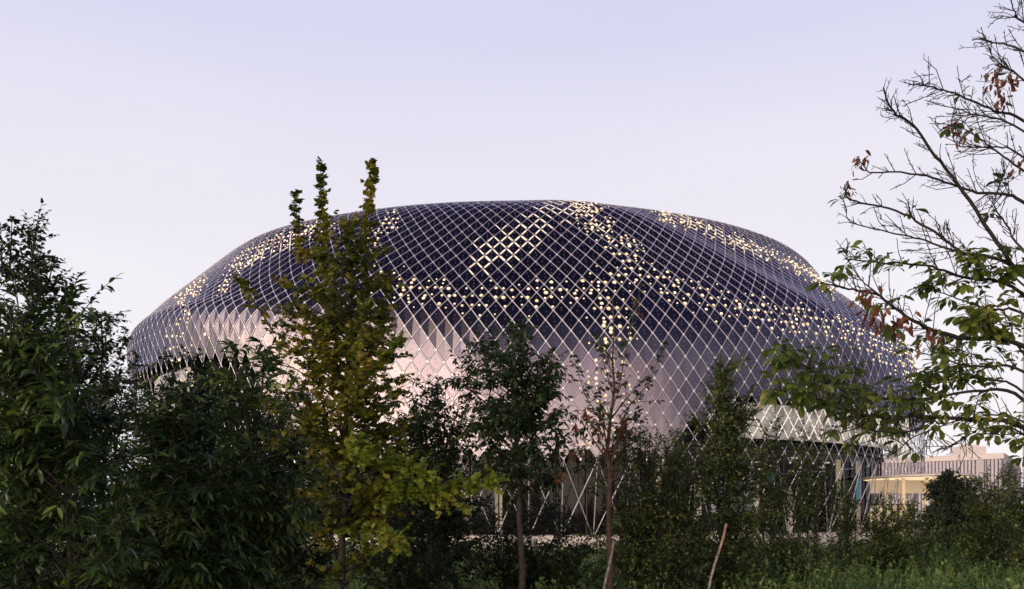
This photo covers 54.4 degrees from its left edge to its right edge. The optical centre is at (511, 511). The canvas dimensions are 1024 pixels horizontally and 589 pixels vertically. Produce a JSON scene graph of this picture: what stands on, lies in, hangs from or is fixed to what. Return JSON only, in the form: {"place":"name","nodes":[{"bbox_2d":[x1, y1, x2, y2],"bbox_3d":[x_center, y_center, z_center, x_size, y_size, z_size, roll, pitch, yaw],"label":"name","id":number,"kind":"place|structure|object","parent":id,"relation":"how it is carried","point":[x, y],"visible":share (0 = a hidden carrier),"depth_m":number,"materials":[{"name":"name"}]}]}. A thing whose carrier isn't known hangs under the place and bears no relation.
{"place":"outdoors","nodes":[
{"label":"outdoors","id":0,"kind":"place"},
{"bbox_2d":[0,535,1016,560],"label":"gravel path","id":1,"kind":"structure","parent":0,"point":[358,549],"depth_m":48.08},
{"bbox_2d":[861,473,976,534],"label":"entrance canopy","id":2,"kind":"object","parent":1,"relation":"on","point":[910,483],"visible":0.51,"depth_m":54.48,"materials":[{"name":"grey"}]},
{"bbox_2d":[868,504,883,530],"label":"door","id":3,"kind":"structure","parent":2,"relation":"in","point":[869,508],"depth_m":54.57,"materials":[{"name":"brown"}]},
{"bbox_2d":[888,504,897,524],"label":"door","id":4,"kind":"structure","parent":2,"relation":"in","point":[892,504],"depth_m":54.57,"materials":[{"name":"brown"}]},
{"bbox_2d":[0,0,1023,511],"label":"sky","id":5,"kind":"structure","parent":0,"point":[159,138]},
{"bbox_2d":[35,514,1020,588],"bbox_3d":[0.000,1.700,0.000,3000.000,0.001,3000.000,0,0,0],"label":"ground","id":6,"kind":"structure","parent":0,"point":[479,566],"depth_m":26.21,"materials":[{"name":"green plant"}]},
{"bbox_2d":[0,198,115,587],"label":"leafy tree","id":7,"kind":"object","parent":6,"relation":"on","point":[40,266],"visible":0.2,"depth_m":10.93,"materials":[{"name":"green plant"}]},
{"bbox_2d":[0,244,175,588],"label":"sweet chestnut","id":8,"kind":"object","parent":6,"relation":"on","point":[33,449],"visible":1,"depth_m":6.51,"materials":[{"name":"green plant"}]},
{"bbox_2d":[63,296,152,571],"bbox_3d":[-5.331,-0.491,13.047,1.484,4.683,1.483,0,0,0],"label":"leafy tree","id":9,"kind":"object","parent":6,"relation":"on","point":[95,337],"visible":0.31,"depth_m":13.03,"materials":[{"name":"green plant"}]},
{"bbox_2d":[62,362,277,588],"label":"sweet chestnut","id":10,"kind":"object","parent":6,"relation":"on","point":[178,491],"visible":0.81,"depth_m":7.68,"materials":[{"name":"green plant"}]},
{"bbox_2d":[104,344,272,565],"bbox_3d":[-4.770,-0.277,14.514,2.332,4.254,2.378,0,0,35],"label":"leafy shrub","id":11,"kind":"object","parent":6,"relation":"on","point":[171,383],"visible":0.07,"depth_m":14.38,"materials":[{"name":"green plant"}]},
{"bbox_2d":[113,336,360,588],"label":"sweet chestnut","id":12,"kind":"object","parent":6,"relation":"on","point":[279,519],"visible":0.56,"depth_m":8.53,"materials":[{"name":"green plant"}]},
{"bbox_2d":[220,377,363,588],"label":"leafy shrub","id":13,"kind":"object","parent":6,"relation":"on","point":[299,556],"visible":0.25,"depth_m":15.24,"materials":[{"name":"green plant"}]},
{"bbox_2d":[232,156,509,588],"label":"maple tree","id":14,"kind":"object","parent":6,"relation":"on","point":[382,491],"visible":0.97,"depth_m":11.86,"materials":[{"name":"green plant"}]},
{"bbox_2d":[317,506,491,588],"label":"bush","id":15,"kind":"object","parent":6,"relation":"on","point":[403,578],"visible":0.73,"depth_m":13.87,"materials":[{"name":"green plant"}]},
{"bbox_2d":[379,374,496,588],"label":"leafy shrub","id":16,"kind":"object","parent":6,"relation":"on","point":[421,431],"visible":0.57,"depth_m":15.81,"materials":[{"name":"green plant"}]},
{"bbox_2d":[436,315,582,588],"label":"slender tree","id":17,"kind":"object","parent":6,"relation":"on","point":[523,410],"visible":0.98,"depth_m":14.79,"materials":[{"name":"green plant"}]},
{"bbox_2d":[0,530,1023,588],"bbox_3d":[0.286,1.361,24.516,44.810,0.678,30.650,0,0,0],"label":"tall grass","id":18,"kind":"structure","parent":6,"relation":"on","point":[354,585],"depth_m":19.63,"materials":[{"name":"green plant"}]},
{"bbox_2d":[443,492,605,588],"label":"bush","id":19,"kind":"object","parent":6,"relation":"on","point":[508,579],"visible":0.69,"depth_m":16.38,"materials":[{"name":"green plant"}]},
{"bbox_2d":[126,200,924,549],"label":"pavilion","id":20,"kind":"structure","parent":6,"relation":"on","point":[560,274],"depth_m":47.60,"materials":[{"name":"silver metal"}]},
{"bbox_2d":[500,530,623,588],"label":"bush","id":21,"kind":"object","parent":6,"relation":"on","point":[569,580],"visible":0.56,"depth_m":16.51,"materials":[{"name":"green plant"}]},
{"bbox_2d":[603,540,614,588],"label":"leaning stick","id":22,"kind":"object","parent":6,"relation":"on","point":[609,565],"visible":1,"depth_m":13.35,"materials":[{"name":"wood"}]},
{"bbox_2d":[552,283,668,588],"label":"sapling tree","id":23,"kind":"object","parent":6,"relation":"on","point":[620,436],"visible":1,"depth_m":14.03,"materials":[{"name":"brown plant"}]},
{"bbox_2d":[574,497,715,588],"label":"bush","id":24,"kind":"object","parent":6,"relation":"on","point":[652,577],"visible":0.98,"depth_m":15.31,"materials":[{"name":"green plant"}]},
{"bbox_2d":[580,421,721,588],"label":"leafy shrub","id":25,"kind":"object","parent":6,"relation":"on","point":[648,478],"visible":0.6,"depth_m":15.91,"materials":[{"name":"green plant"}]},
{"bbox_2d":[645,419,731,588],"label":"leafy shrub","id":26,"kind":"object","parent":6,"relation":"on","point":[681,460],"visible":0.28,"depth_m":16.84,"materials":[{"name":"green plant"}]},
{"bbox_2d":[707,523,726,588],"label":"leaning stick","id":27,"kind":"object","parent":6,"relation":"on","point":[716,558],"visible":1,"depth_m":14.33,"materials":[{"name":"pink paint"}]},
{"bbox_2d":[673,525,783,588],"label":"bush","id":28,"kind":"object","parent":6,"relation":"on","point":[724,572],"visible":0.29,"depth_m":17.41,"materials":[{"name":"green plant"}]},
{"bbox_2d":[680,347,790,585],"bbox_3d":[3.882,-0.541,17.905,1.882,4.839,2.242,0,0,-16],"label":"leafy shrub","id":29,"kind":"object","parent":6,"relation":"on","point":[727,433],"visible":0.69,"depth_m":17.84,"materials":[{"name":"green plant"}]},
{"bbox_2d":[737,410,808,574],"bbox_3d":[5.077,-0.088,20.085,1.797,3.876,1.409,0,0,21],"label":"leafy shrub","id":30,"kind":"object","parent":6,"relation":"on","point":[773,492],"visible":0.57,"depth_m":19.95,"materials":[{"name":"green plant"}]},
{"bbox_2d":[745,525,828,588],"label":"bush","id":31,"kind":"object","parent":6,"relation":"on","point":[780,545],"visible":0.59,"depth_m":18.83,"materials":[{"name":"green plant"}]},
{"bbox_2d":[769,419,856,585],"bbox_3d":[6.284,-0.083,21.028,1.642,3.866,1.423,0,0,-18],"label":"leafy shrub","id":32,"kind":"object","parent":6,"relation":"on","point":[813,521],"visible":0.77,"depth_m":20.94,"materials":[{"name":"green plant"}]},
{"bbox_2d":[822,472,880,584],"bbox_3d":[7.429,0.486,21.840,1.433,2.728,1.104,0,0,44],"label":"leafy shrub","id":33,"kind":"object","parent":6,"relation":"on","point":[845,533],"visible":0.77,"depth_m":21.86,"materials":[{"name":"green plant"}]},
{"bbox_2d":[843,487,932,586],"bbox_3d":[8.261,0.662,22.028,2.200,2.399,1.476,0,0,0],"label":"leafy shrub","id":34,"kind":"object","parent":6,"relation":"on","point":[883,537],"visible":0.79,"depth_m":21.84,"materials":[{"name":"green plant"}]},
{"bbox_2d":[758,0,1023,472],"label":"buckeye tree","id":35,"kind":"object","parent":6,"relation":"on","point":[983,320],"visible":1,"depth_m":8.53,"materials":[{"name":"green plant"}]},
{"bbox_2d":[891,498,963,578],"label":"leafy shrub","id":36,"kind":"object","parent":6,"relation":"on","point":[919,527],"visible":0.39,"depth_m":24.88,"materials":[{"name":"green plant"}]},
{"bbox_2d":[913,468,988,565],"bbox_3d":[13.238,0.430,30.076,2.323,3.441,2.356,0,0,28],"label":"leafy shrub","id":37,"kind":"object","parent":6,"relation":"on","point":[947,488],"visible":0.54,"depth_m":29.63,"materials":[{"name":"plant"}]},
{"bbox_2d":[940,464,1017,572],"bbox_3d":[11.457,0.325,23.969,1.716,3.049,2.034,0,0,-21],"label":"leafy shrub","id":38,"kind":"object","parent":6,"relation":"on","point":[981,510],"visible":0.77,"depth_m":23.87,"materials":[{"name":"green plant"}]},
{"bbox_2d":[987,455,1023,566],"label":"leafy shrub","id":39,"kind":"object","parent":6,"relation":"on","point":[1012,476],"visible":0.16,"depth_m":25.96,"materials":[{"name":"green plant"}]},
{"bbox_2d":[990,480,1023,578],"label":"leafy shrub","id":40,"kind":"object","parent":6,"relation":"on","point":[1018,516],"visible":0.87,"depth_m":22.01,"materials":[{"name":"green plant"}]},
{"bbox_2d":[867,445,1020,520],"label":"office building","id":41,"kind":"structure","parent":0,"point":[975,464],"depth_m":165.31,"materials":[{"name":"grey metal"}]},
{"bbox_2d":[1023,325,1023,501],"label":"tower block","id":42,"kind":"structure","parent":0,"point":[1023,404],"depth_m":247.55,"materials":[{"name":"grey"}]}
]}

